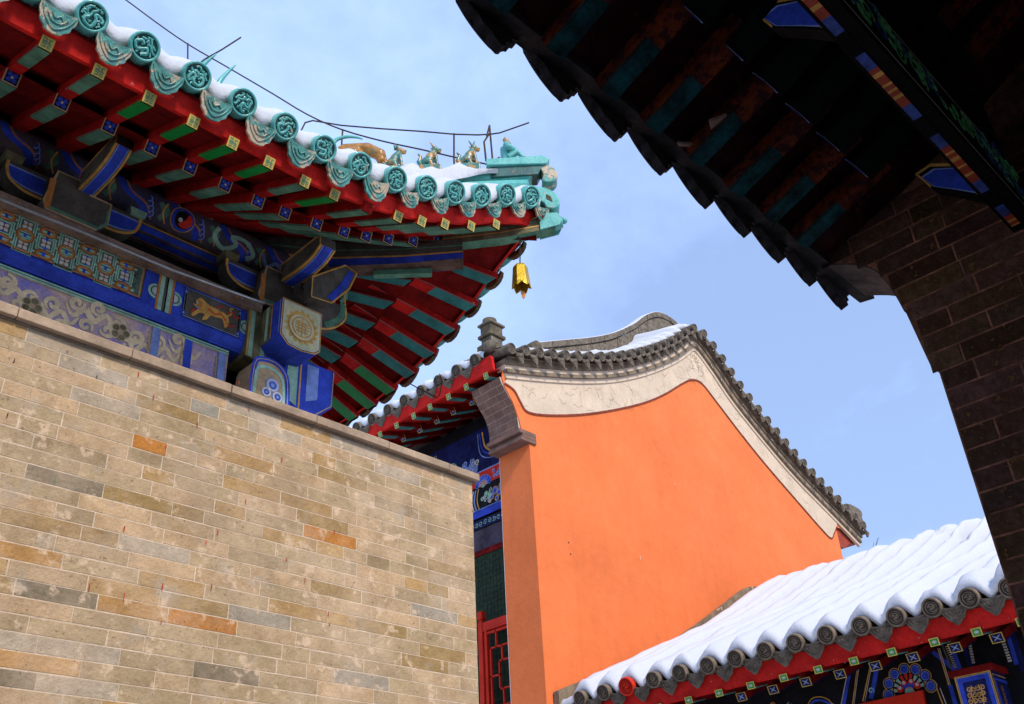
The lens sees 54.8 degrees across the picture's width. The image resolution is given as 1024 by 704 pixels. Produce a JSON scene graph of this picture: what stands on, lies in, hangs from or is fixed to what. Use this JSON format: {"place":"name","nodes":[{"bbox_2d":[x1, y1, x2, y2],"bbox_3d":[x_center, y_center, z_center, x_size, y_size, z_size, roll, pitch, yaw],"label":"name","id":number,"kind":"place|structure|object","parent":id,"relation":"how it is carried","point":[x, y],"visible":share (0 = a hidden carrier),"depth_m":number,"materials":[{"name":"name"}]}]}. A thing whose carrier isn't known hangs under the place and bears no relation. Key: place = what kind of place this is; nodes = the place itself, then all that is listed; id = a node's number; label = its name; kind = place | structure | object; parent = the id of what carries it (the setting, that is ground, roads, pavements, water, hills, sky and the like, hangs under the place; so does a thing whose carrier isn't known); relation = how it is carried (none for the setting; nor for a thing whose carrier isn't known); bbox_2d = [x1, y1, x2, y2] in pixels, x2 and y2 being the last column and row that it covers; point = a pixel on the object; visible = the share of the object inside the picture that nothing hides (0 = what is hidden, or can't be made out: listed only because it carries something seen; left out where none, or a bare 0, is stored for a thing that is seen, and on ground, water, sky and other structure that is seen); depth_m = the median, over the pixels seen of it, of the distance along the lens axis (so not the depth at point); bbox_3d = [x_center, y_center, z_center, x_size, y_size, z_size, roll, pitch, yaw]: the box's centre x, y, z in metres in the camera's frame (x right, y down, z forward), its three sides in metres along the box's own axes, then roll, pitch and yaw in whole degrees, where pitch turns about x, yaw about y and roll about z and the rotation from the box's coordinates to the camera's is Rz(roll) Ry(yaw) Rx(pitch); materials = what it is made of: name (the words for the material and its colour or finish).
{"place":"outdoors","nodes":[
{"label":"outdoors","id":0,"kind":"place"},
{"bbox_2d":[83,0,984,558],"label":"sky","id":1,"kind":"structure","parent":0,"point":[854,389],"materials":[{"name":"blue"}]},
{"bbox_2d":[351,312,868,703],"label":"gable hall","id":2,"kind":"structure","parent":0,"point":[646,481],"depth_m":14.47,"materials":[{"name":"orange paint"}]},
{"bbox_2d":[474,544,510,703],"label":"green screen","id":3,"kind":"object","parent":2,"relation":"on","point":[490,585],"visible":0.14,"depth_m":13.39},
{"bbox_2d":[477,611,510,703],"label":"lattice fence","id":4,"kind":"object","parent":2,"relation":"on","point":[485,630],"visible":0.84,"depth_m":12.82,"materials":[{"name":"red paint"}]},
{"bbox_2d":[554,516,1023,703],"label":"snowy side hall","id":5,"kind":"structure","parent":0,"point":[928,616],"depth_m":9.91,"materials":[{"name":"white snow"}]},
{"label":"ground","id":6,"kind":"structure","parent":0,"visible":0},
{"bbox_2d":[0,300,479,703],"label":"brick wall","id":7,"kind":"structure","parent":6,"relation":"on","point":[172,533],"depth_m":5.14,"materials":[{"name":"beige brick"}]},
{"bbox_2d":[0,0,566,425],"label":"glazed roof hall","id":8,"kind":"structure","parent":6,"relation":"on","point":[361,274],"depth_m":6.06,"materials":[{"name":"teal ceramic"}]},
{"bbox_2d":[0,197,264,304],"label":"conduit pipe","id":9,"kind":"object","parent":8,"relation":"attached to","point":[68,226],"visible":1,"depth_m":5.79,"materials":[{"name":"metal"}]},
{"bbox_2d":[200,37,240,61],"bbox_3d":[-2.426,-2.480,8.160,0.350,0.342,0.011,-2,-31,-2],"label":"slanting iron rod","id":10,"kind":"object","parent":8,"relation":"attached to","point":[221,49],"visible":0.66,"depth_m":8.17,"materials":[{"name":"grey metal"}]},
{"bbox_2d":[126,0,485,164],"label":"sagging cable","id":11,"kind":"object","parent":8,"relation":"attached to","point":[188,44],"visible":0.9,"depth_m":7.85,"materials":[{"name":"metal"}]},
{"bbox_2d":[301,120,528,163],"bbox_3d":[-0.749,-1.617,7.638,1.790,0.563,0.014,-2,-31,-2],"label":"lightning rod","id":12,"kind":"object","parent":8,"relation":"attached to","point":[489,133],"visible":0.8,"depth_m":7.69,"materials":[{"name":"metal"}]},
{"bbox_2d":[410,373,442,397],"bbox_3d":[-0.852,0.224,7.924,0.603,0.347,0.055,-4,-31,1],"label":"hooked wire","id":13,"kind":"object","parent":8,"relation":"attached to","point":[429,393],"visible":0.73,"depth_m":7.87,"materials":[{"name":"metal"}]},
{"bbox_2d":[512,237,531,298],"bbox_3d":[0.058,-0.611,7.027,0.136,0.556,0.134,-29,-40,36],"label":"wind bell","id":14,"kind":"object","parent":8,"relation":"hanging from","point":[521,280],"visible":1,"depth_m":6.96,"materials":[{"name":"gold metal"}]},
{"bbox_2d":[455,0,1023,636],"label":"dark porch","id":15,"kind":"object","parent":6,"relation":"on","point":[857,150],"visible":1,"depth_m":3.08,"materials":[{"name":"black wood"}]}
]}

